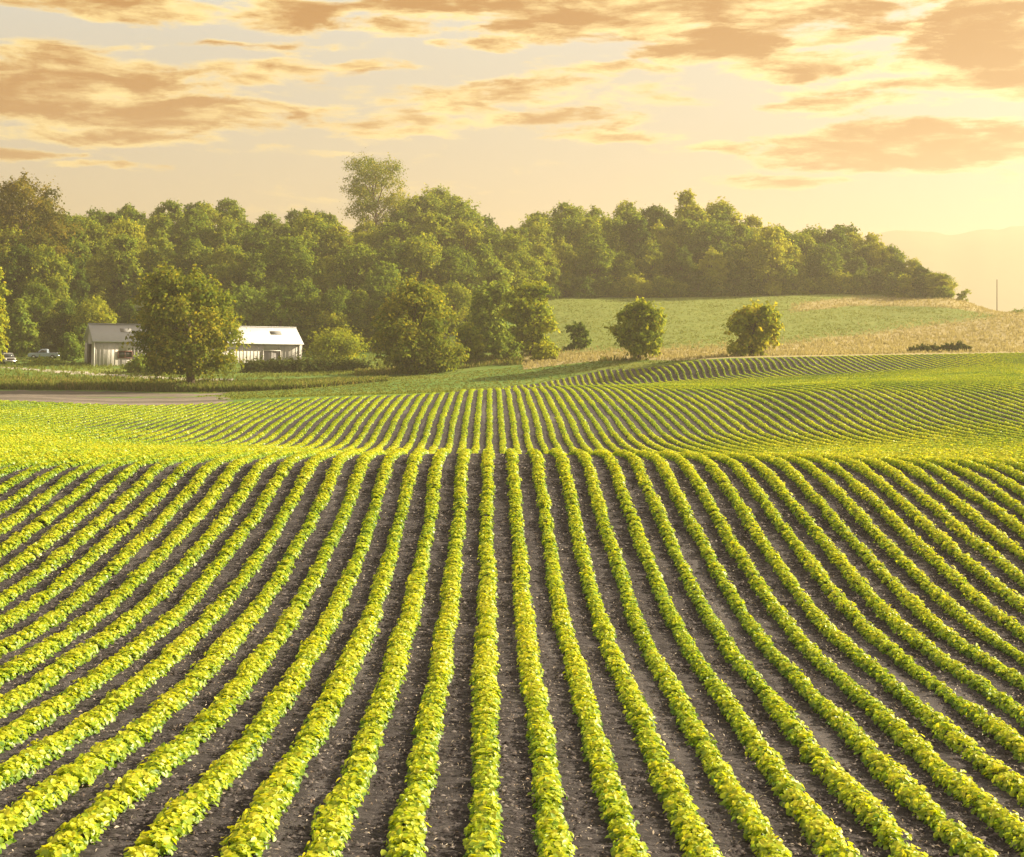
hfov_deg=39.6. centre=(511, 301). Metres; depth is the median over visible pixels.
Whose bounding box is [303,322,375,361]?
bush
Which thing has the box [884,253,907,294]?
woodland tree
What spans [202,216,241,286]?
woodland tree
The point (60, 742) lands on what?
crop row
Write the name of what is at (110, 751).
crop row
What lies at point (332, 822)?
crop row
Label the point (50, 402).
crop row
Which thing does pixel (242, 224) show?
woodland tree
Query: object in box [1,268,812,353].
woodland ground
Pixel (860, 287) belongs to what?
woodland shrub
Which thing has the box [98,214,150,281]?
woodland tree
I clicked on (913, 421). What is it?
crop row
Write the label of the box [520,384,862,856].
crop row
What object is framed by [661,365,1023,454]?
crop row
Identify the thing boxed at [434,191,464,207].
woodland tree
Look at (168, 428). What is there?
crop row
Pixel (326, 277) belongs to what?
woodland tree
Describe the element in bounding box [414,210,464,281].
woodland tree
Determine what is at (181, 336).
broadleaf tree
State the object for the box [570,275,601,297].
woodland shrub
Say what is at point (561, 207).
woodland tree
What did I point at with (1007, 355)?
crop row
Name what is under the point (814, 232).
woodland tree
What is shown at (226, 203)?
woodland tree
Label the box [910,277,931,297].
woodland shrub
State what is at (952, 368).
crop row
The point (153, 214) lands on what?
woodland tree
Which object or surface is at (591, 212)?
woodland tree
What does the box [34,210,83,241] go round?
woodland tree
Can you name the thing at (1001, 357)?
crop row
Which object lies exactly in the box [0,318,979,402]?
grass ground
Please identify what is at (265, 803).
crop row
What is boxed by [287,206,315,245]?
woodland tree
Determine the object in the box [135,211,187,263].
woodland tree
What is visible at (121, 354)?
window
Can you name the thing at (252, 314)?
woodland tree
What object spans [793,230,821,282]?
woodland tree
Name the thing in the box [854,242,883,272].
woodland tree
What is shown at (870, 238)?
woodland tree
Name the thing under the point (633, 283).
woodland shrub
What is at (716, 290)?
woodland shrub
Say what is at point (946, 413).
crop row
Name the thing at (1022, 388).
crop row
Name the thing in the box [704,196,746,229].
woodland tree
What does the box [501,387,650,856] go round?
crop row
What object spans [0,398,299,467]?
crop row
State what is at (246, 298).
tall tree
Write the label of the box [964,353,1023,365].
crop row
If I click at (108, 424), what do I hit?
crop row
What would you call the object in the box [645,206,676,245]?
woodland tree
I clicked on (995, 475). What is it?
crop row
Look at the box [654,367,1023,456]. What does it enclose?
crop row
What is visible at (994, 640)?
crop row
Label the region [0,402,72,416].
crop row
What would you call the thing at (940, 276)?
woodland tree
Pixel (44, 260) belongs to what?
woodland tree
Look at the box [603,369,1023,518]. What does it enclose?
crop row
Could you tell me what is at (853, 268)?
woodland tree
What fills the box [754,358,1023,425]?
crop row
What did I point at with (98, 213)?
woodland tree
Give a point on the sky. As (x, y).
(877, 116)
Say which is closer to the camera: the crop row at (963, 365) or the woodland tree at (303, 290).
the crop row at (963, 365)
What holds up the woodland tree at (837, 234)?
on the woodland ground at (52, 349)
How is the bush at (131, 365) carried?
on the grass ground at (493, 367)
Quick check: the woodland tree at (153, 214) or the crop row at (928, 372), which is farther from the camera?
the woodland tree at (153, 214)
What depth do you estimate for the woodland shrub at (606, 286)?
321.61 m
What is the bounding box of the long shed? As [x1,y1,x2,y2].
[83,323,303,366]
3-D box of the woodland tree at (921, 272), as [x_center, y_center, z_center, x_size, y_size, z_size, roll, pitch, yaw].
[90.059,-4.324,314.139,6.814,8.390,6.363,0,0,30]
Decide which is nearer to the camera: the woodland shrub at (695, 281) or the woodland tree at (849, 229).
the woodland shrub at (695, 281)
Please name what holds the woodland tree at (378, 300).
on the woodland ground at (52, 349)
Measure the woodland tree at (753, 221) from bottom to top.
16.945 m
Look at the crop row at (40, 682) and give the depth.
28.07 m
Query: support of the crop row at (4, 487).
on the field soil
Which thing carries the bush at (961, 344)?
on the meadow ground at (677, 315)
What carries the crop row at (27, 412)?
on the field soil
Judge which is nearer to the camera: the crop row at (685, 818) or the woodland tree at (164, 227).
the crop row at (685, 818)
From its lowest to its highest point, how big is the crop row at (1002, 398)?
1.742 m
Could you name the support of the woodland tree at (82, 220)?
on the woodland ground at (52, 349)
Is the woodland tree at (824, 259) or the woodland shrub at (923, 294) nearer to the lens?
the woodland shrub at (923, 294)
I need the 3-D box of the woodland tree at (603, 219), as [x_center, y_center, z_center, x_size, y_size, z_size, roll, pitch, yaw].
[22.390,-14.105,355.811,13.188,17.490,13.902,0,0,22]
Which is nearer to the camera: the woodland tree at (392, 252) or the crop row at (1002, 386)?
the crop row at (1002, 386)
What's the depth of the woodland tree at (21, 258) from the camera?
277.55 m
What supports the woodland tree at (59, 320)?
on the woodland ground at (52, 349)
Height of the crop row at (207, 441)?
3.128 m
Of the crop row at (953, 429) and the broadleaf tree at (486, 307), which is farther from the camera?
the broadleaf tree at (486, 307)
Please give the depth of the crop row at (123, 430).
83.49 m
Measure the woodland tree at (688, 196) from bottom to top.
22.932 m
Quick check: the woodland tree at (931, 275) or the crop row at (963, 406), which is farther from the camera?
the woodland tree at (931, 275)
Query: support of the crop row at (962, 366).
on the field soil
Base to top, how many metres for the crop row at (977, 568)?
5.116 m
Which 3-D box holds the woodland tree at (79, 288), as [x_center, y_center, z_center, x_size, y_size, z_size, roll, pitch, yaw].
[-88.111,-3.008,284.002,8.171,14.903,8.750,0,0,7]
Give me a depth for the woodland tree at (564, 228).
342.16 m
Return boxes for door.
[84,343,87,361]
[263,350,280,360]
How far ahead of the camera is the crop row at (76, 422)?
91.48 m
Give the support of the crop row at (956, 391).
on the field soil
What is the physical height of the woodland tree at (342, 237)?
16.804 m
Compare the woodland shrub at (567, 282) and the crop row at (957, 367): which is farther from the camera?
the woodland shrub at (567, 282)
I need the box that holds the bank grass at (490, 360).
[354,351,639,375]
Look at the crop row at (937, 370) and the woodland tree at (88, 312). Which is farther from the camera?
the woodland tree at (88, 312)
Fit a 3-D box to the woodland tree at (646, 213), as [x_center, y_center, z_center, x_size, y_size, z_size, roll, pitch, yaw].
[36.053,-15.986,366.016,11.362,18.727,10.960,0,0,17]
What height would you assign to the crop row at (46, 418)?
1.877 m
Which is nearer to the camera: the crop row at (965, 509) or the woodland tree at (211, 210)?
the crop row at (965, 509)
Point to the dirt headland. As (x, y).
(89, 397)
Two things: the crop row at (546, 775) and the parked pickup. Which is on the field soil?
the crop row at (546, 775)
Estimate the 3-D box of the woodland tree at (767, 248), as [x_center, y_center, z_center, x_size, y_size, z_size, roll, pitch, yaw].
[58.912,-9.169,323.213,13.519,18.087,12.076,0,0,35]
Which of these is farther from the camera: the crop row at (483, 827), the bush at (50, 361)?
the bush at (50, 361)
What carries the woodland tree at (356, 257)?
on the woodland ground at (52, 349)
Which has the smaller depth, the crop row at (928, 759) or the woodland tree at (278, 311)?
the crop row at (928, 759)
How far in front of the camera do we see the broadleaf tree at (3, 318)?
225.62 m
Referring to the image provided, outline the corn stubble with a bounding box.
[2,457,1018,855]
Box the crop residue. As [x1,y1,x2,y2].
[0,454,1023,856]
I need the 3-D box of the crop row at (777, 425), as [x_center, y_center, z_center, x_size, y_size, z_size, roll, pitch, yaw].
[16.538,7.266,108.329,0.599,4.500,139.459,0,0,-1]
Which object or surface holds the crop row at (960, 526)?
on the field soil
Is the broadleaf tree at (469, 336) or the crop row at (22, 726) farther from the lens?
the broadleaf tree at (469, 336)
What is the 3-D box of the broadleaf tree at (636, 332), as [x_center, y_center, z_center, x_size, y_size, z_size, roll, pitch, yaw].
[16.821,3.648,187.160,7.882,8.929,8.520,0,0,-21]
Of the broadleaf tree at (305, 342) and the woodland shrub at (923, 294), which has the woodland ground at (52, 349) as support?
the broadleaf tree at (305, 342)
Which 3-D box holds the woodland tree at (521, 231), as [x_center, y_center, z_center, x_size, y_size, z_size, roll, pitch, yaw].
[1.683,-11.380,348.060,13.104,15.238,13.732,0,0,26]
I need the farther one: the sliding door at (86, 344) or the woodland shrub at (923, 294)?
the woodland shrub at (923, 294)
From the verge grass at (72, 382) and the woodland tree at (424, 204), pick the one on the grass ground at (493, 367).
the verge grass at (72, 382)
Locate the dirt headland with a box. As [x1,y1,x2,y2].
[0,390,232,405]
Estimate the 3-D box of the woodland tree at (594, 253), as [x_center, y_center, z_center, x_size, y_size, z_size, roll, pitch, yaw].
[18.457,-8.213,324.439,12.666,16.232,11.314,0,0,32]
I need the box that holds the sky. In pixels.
[0,0,1023,236]
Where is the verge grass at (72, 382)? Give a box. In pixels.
[0,373,389,391]
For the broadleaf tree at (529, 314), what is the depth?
212.09 m
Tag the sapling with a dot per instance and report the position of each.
(962, 295)
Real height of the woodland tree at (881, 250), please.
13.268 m
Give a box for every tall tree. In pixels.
[0,168,87,281]
[228,281,272,325]
[337,147,409,239]
[356,261,407,337]
[421,183,453,199]
[468,257,515,308]
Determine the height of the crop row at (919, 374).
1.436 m
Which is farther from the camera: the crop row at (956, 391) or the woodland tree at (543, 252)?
the woodland tree at (543, 252)
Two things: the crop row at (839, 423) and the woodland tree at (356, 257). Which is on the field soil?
the crop row at (839, 423)
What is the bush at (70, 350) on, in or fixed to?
on the grass ground at (493, 367)
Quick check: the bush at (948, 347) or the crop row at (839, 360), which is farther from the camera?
the bush at (948, 347)
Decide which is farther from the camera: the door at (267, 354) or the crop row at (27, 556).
the door at (267, 354)
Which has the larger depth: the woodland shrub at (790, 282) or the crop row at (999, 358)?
the woodland shrub at (790, 282)
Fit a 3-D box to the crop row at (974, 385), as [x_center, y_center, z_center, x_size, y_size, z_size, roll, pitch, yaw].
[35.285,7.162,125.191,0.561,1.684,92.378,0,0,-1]
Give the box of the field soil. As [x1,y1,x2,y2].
[0,353,1023,856]
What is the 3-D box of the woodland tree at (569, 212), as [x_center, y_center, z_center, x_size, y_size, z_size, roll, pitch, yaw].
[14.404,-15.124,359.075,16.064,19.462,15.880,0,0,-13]
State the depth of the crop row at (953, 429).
94.29 m
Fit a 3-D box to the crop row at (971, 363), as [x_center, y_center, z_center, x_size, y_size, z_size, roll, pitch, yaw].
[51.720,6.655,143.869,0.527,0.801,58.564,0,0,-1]
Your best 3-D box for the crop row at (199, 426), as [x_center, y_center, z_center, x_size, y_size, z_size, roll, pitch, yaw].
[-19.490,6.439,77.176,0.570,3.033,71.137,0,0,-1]
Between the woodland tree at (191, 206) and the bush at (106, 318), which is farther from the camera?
the woodland tree at (191, 206)
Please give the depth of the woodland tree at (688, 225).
340.27 m
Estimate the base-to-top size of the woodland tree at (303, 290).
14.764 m
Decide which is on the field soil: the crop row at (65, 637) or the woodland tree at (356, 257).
the crop row at (65, 637)
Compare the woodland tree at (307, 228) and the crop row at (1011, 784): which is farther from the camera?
the woodland tree at (307, 228)
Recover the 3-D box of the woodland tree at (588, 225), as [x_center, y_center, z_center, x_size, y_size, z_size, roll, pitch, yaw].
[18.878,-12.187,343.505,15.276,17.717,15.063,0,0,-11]
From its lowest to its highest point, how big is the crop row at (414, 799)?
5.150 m
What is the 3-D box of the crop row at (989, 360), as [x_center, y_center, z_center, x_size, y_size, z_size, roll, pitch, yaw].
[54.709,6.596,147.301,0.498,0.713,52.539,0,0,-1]
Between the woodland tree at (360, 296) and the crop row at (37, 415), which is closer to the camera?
the crop row at (37, 415)
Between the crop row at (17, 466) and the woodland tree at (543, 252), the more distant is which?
the woodland tree at (543, 252)
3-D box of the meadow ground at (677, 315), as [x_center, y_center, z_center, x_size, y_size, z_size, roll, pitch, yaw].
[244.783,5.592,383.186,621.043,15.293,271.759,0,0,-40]
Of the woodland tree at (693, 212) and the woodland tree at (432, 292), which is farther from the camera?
the woodland tree at (693, 212)
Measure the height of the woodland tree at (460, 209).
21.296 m
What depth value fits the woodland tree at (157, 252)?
294.53 m
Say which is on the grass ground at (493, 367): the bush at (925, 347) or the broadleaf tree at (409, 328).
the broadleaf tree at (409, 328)
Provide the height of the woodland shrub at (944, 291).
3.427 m
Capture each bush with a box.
[27,354,66,363]
[57,332,84,360]
[72,322,87,354]
[89,311,116,323]
[121,352,151,372]
[138,357,179,374]
[240,355,273,372]
[267,355,300,372]
[289,351,328,371]
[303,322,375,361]
[313,354,348,371]
[338,358,373,370]
[487,331,523,359]
[529,339,560,359]
[906,345,922,351]
[915,343,930,351]
[929,343,946,351]
[941,342,958,350]
[954,341,972,350]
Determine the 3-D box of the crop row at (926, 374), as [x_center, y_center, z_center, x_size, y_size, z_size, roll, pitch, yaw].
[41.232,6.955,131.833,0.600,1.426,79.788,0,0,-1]
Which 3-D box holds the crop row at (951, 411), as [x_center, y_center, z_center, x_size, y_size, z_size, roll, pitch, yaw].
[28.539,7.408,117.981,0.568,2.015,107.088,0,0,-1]
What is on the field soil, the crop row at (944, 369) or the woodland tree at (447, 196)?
the crop row at (944, 369)
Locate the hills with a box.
[860,226,1023,311]
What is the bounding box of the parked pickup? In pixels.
[27,349,59,357]
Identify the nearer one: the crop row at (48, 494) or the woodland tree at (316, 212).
the crop row at (48, 494)
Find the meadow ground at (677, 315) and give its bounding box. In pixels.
[523,293,1023,369]
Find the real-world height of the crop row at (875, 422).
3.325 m
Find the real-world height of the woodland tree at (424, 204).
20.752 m
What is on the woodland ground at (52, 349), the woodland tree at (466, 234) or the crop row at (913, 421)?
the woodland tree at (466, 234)
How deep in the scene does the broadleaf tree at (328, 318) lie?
262.73 m
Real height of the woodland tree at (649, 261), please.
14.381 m
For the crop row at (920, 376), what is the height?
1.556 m
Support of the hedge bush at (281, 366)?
on the grass ground at (493, 367)
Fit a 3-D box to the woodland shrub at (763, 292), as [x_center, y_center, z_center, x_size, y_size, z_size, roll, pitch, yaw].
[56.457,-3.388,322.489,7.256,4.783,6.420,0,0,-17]
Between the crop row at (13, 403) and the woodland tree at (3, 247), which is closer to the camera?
the crop row at (13, 403)
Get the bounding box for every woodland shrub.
[545,281,561,298]
[556,271,583,296]
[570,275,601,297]
[594,276,615,295]
[617,272,649,296]
[637,280,656,296]
[682,274,714,296]
[695,274,728,295]
[721,281,737,295]
[729,272,760,295]
[749,277,771,295]
[778,275,808,294]
[797,277,823,293]
[812,274,837,293]
[825,270,856,293]
[838,270,873,293]
[857,273,882,293]
[878,271,907,295]
[892,273,928,297]
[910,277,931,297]
[932,285,956,298]
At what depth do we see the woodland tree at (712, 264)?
322.31 m
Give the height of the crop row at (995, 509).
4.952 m
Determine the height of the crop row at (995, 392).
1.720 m
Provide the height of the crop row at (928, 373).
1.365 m
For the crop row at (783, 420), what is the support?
on the field soil
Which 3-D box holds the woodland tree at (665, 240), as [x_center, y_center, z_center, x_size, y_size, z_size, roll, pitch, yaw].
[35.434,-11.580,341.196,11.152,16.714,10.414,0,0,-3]
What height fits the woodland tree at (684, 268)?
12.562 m
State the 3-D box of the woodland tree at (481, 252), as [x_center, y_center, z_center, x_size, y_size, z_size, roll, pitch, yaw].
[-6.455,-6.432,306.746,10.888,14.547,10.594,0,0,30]
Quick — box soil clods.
[0,459,1023,856]
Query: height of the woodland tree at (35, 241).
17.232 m
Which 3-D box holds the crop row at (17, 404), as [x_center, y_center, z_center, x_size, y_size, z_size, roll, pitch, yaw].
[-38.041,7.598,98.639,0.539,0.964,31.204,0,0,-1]
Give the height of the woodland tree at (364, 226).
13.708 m
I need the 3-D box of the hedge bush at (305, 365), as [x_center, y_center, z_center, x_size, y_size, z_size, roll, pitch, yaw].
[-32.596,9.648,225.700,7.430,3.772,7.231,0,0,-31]
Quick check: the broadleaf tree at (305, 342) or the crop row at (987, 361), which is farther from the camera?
the broadleaf tree at (305, 342)
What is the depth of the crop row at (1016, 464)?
81.02 m
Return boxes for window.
[118,351,131,357]
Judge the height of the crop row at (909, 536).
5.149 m
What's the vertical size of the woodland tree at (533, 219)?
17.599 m
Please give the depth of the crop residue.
23.82 m
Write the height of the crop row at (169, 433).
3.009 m
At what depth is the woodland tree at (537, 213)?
371.92 m
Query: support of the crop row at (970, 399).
on the field soil
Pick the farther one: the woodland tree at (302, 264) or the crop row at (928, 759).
the woodland tree at (302, 264)
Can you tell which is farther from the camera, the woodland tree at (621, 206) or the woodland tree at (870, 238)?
the woodland tree at (621, 206)
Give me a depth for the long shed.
244.39 m
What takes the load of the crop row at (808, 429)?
on the field soil
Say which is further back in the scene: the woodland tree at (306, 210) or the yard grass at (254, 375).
the woodland tree at (306, 210)
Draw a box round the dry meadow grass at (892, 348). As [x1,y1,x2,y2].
[522,295,1023,368]
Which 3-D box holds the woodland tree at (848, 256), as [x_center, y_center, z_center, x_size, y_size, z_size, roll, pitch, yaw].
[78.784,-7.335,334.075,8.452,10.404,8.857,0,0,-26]
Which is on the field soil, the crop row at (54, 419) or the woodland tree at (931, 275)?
the crop row at (54, 419)
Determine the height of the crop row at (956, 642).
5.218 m
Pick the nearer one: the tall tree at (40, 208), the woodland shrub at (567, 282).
the tall tree at (40, 208)
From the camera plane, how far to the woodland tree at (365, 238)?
323.77 m
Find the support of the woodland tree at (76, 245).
on the woodland ground at (52, 349)
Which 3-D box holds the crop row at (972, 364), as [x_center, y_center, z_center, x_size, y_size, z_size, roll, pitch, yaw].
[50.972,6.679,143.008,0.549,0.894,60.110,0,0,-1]
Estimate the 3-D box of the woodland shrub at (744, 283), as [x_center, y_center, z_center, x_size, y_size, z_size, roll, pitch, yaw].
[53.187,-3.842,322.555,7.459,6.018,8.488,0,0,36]
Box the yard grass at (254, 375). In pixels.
[0,341,483,379]
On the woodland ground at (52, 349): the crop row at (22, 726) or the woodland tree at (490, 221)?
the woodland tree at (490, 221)
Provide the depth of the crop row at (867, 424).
90.18 m
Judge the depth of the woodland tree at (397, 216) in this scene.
354.63 m
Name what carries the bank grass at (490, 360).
on the grass ground at (493, 367)
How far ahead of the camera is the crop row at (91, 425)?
88.87 m
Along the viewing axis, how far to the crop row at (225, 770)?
19.74 m
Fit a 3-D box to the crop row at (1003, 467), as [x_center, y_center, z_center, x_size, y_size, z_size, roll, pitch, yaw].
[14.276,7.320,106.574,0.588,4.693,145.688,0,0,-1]
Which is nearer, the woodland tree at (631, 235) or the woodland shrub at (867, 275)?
the woodland shrub at (867, 275)
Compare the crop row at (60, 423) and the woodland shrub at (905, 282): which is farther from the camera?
the woodland shrub at (905, 282)
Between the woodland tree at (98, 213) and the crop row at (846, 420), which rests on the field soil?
the crop row at (846, 420)
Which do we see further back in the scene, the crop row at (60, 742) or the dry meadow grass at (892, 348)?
the dry meadow grass at (892, 348)
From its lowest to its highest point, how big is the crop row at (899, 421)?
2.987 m
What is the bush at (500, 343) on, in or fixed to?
on the grass ground at (493, 367)
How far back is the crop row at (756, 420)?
87.20 m
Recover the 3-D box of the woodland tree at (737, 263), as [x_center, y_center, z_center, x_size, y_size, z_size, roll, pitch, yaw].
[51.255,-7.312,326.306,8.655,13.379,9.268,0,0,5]
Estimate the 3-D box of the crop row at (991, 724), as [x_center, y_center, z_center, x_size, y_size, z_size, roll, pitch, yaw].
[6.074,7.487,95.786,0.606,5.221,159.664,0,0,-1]
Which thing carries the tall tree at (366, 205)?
on the woodland ground at (52, 349)
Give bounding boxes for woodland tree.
[0,222,35,270]
[0,243,49,309]
[0,295,11,340]
[4,216,43,231]
[15,242,76,323]
[18,228,53,280]
[20,278,57,348]
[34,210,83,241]
[45,298,77,347]
[50,250,94,315]
[55,225,92,281]
[66,294,119,334]
[68,214,98,246]
[79,220,110,275]
[83,254,114,308]
[85,207,106,222]
[97,210,123,230]
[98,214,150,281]
[102,231,146,312]
[114,297,138,323]
[116,202,131,219]
[122,203,151,237]
[127,310,161,323]
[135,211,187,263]
[136,234,185,283]
[148,207,165,224]
[153,198,185,234]
[172,235,216,286]
[175,205,215,267]
[182,200,208,218]
[198,201,220,250]
[201,242,260,296]
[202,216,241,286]
[214,206,258,251]
[215,196,245,228]
[232,228,278,264]
[234,251,288,300]
[236,302,264,323]
[250,283,305,330]
[253,211,286,240]
[260,234,325,311]
[269,220,307,281]
[269,274,322,342]
[279,212,342,283]
[284,208,301,226]
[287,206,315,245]
[304,254,344,302]
[310,283,367,333]
[312,210,327,220]
[316,211,347,247]
[319,221,356,285]
[328,240,377,300]
[347,286,375,346]
[350,218,380,250]
[354,228,379,276]
[367,218,420,272]
[367,282,396,346]
[368,238,415,299]
[378,211,414,238]
[382,193,425,222]
[385,230,459,289]
[393,279,446,336]
[399,191,445,238]
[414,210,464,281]
[421,197,487,249]
[422,244,478,307]
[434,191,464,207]
[438,279,473,332]
[443,218,483,284]
[465,238,501,283]
[468,274,497,307]
[469,229,508,282]
[472,213,496,230]
[482,223,505,239]
[492,231,535,281]
[498,225,531,241]
[502,249,551,290]
[519,213,553,236]
[521,221,557,256]
[522,241,562,295]
[524,211,547,222]
[541,203,589,242]
[547,215,582,259]
[550,200,577,221]
[551,238,577,293]
[566,217,611,276]
[570,230,619,293]
[581,205,607,220]
[590,211,612,231]
[594,214,633,277]
[603,249,643,284]
[605,207,646,240]
[610,198,647,219]
[615,215,657,277]
[633,237,667,292]
[639,203,660,230]
[639,219,680,278]
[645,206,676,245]
[663,244,700,292]
[666,217,702,278]
[670,200,715,273]
[672,188,702,221]
[679,219,741,278]
[694,245,729,294]
[703,206,735,258]
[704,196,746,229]
[720,220,757,273]
[723,241,753,293]
[737,213,763,234]
[738,225,763,251]
[742,222,797,295]
[748,224,810,272]
[776,243,809,291]
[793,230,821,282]
[799,223,836,279]
[803,242,846,292]
[813,237,845,265]
[815,227,854,266]
[831,249,857,271]
[834,222,860,240]
[843,231,865,256]
[845,256,870,274]
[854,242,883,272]
[859,232,881,253]
[866,239,892,271]
[869,243,906,272]
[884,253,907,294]
[900,256,921,273]
[908,263,932,296]
[921,272,938,297]
[924,272,958,297]
[929,278,957,297]
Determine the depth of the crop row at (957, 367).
156.75 m
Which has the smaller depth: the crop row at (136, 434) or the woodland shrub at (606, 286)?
the crop row at (136, 434)
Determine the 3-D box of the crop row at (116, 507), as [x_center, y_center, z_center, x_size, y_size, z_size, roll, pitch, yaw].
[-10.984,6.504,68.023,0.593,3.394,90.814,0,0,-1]
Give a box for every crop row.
[0,392,435,853]
[0,393,416,753]
[0,393,425,789]
[0,394,386,658]
[0,394,396,686]
[0,394,406,717]
[0,395,367,609]
[0,395,376,632]
[0,396,348,559]
[0,396,357,581]
[0,397,318,493]
[0,397,328,512]
[0,397,338,533]
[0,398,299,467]
[0,398,309,477]
[0,399,271,456]
[0,399,279,457]
[0,399,290,461]
[0,400,28,405]
[0,400,260,452]
[0,401,36,407]
[0,401,44,409]
[0,401,54,411]
[0,401,241,447]
[0,401,251,450]
[0,402,63,413]
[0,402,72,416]
[0,402,213,443]
[0,402,222,444]
[0,402,232,445]
[0,403,81,418]
[0,403,90,420]
[0,403,100,422]
[0,403,193,439]
[0,403,203,441]
[0,404,108,424]
[0,404,118,426]
[0,404,126,427]
[0,404,136,429]
[0,404,165,435]
[0,404,174,436]
[0,404,183,438]
[0,405,146,432]
[0,405,155,434]
[35,392,444,856]
[123,391,454,856]
[215,389,465,856]
[298,389,475,856]
[380,388,483,856]
[463,388,504,856]
[495,387,577,856]
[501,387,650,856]
[508,386,723,856]
[514,385,791,856]
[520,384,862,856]
[526,384,928,856]
[532,384,998,856]
[538,383,1023,856]
[544,382,1023,806]
[550,380,1023,762]
[556,379,1023,726]
[562,378,1023,690]
[568,377,1023,665]
[574,376,1023,642]
[580,375,1023,613]
[586,373,1023,587]
[591,372,1023,560]
[597,371,1023,538]
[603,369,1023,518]
[609,370,1023,498]
[616,369,1023,482]
[622,369,1023,470]
[629,369,1023,463]
[634,369,1020,459]
[641,368,1022,459]
[647,367,1023,458]
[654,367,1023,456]
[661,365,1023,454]
[667,365,1023,452]
[674,363,1023,450]
[681,362,1023,448]
[689,361,1023,447]
[696,360,1023,445]
[703,359,1023,443]
[709,359,1023,441]
[716,359,1023,440]
[722,358,1023,438]
[729,358,1023,436]
[735,358,1023,434]
[742,358,1023,432]
[747,358,1023,428]
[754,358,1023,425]
[760,357,1023,421]
[767,357,1023,417]
[773,357,1023,414]
[779,357,1023,409]
[786,357,1023,406]
[792,357,1023,402]
[798,356,1023,398]
[804,356,1023,394]
[810,356,1023,391]
[817,356,1023,389]
[823,356,1023,386]
[829,356,1023,384]
[836,355,1023,383]
[842,355,1023,381]
[848,355,1023,380]
[855,355,1023,379]
[860,355,1023,378]
[866,355,1023,377]
[872,355,1023,376]
[878,355,1023,375]
[884,355,1022,375]
[891,354,1023,374]
[898,354,1023,373]
[902,354,1023,372]
[909,354,1023,371]
[915,354,1022,370]
[920,354,1023,370]
[926,354,1023,369]
[932,354,1023,368]
[939,354,1022,368]
[946,354,1023,367]
[951,353,1023,366]
[958,353,1022,365]
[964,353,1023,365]
[968,353,1023,363]
[974,353,1023,362]
[980,353,1023,361]
[986,353,1023,360]
[992,353,1023,358]
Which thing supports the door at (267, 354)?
in the long shed
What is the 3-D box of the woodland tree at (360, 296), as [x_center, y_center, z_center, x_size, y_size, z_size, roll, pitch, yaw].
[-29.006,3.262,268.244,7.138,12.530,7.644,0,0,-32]
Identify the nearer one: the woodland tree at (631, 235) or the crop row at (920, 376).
the crop row at (920, 376)
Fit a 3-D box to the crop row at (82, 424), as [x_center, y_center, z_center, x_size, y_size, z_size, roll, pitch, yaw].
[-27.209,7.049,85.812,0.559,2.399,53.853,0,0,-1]
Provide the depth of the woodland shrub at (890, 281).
317.05 m
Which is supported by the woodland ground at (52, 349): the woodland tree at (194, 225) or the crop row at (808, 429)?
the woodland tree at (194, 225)
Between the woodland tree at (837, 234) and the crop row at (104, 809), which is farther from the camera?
the woodland tree at (837, 234)
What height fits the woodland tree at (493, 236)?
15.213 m
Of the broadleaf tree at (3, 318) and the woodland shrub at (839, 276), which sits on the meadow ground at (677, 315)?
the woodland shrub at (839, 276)
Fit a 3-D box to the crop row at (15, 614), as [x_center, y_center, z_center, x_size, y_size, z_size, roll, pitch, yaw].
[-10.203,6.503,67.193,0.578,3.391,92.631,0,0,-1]
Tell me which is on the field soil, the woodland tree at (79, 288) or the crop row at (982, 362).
the crop row at (982, 362)
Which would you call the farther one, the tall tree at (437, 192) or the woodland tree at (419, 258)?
the tall tree at (437, 192)
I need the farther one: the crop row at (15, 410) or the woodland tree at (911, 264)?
the woodland tree at (911, 264)
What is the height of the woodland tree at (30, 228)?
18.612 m
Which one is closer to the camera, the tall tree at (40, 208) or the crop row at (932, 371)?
the crop row at (932, 371)
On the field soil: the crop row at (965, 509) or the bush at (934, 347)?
the crop row at (965, 509)
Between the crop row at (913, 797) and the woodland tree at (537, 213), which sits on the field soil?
the crop row at (913, 797)
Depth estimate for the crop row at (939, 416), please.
95.72 m
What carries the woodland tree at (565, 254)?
on the woodland ground at (52, 349)
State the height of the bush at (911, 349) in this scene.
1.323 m
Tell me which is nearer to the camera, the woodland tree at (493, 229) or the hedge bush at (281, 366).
the hedge bush at (281, 366)
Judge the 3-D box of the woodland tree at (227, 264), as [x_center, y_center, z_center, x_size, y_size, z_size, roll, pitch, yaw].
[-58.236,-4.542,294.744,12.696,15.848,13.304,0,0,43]
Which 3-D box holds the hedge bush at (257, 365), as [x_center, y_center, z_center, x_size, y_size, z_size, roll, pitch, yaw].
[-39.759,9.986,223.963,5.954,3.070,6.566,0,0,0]
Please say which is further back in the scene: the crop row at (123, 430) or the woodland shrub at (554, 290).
the woodland shrub at (554, 290)
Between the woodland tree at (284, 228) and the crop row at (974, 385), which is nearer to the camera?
the crop row at (974, 385)
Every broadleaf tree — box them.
[0,267,12,360]
[3,296,41,356]
[121,257,252,383]
[281,310,316,347]
[311,307,354,349]
[361,272,471,374]
[453,322,488,362]
[464,277,515,351]
[495,279,559,355]
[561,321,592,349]
[604,296,667,359]
[722,298,784,355]
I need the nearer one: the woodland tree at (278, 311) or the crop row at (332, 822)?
the crop row at (332, 822)
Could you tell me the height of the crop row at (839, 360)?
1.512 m
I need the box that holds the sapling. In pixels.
[956,289,971,300]
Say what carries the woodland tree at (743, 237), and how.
on the woodland ground at (52, 349)
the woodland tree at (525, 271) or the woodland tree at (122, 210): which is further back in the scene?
the woodland tree at (122, 210)
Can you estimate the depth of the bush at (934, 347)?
182.75 m

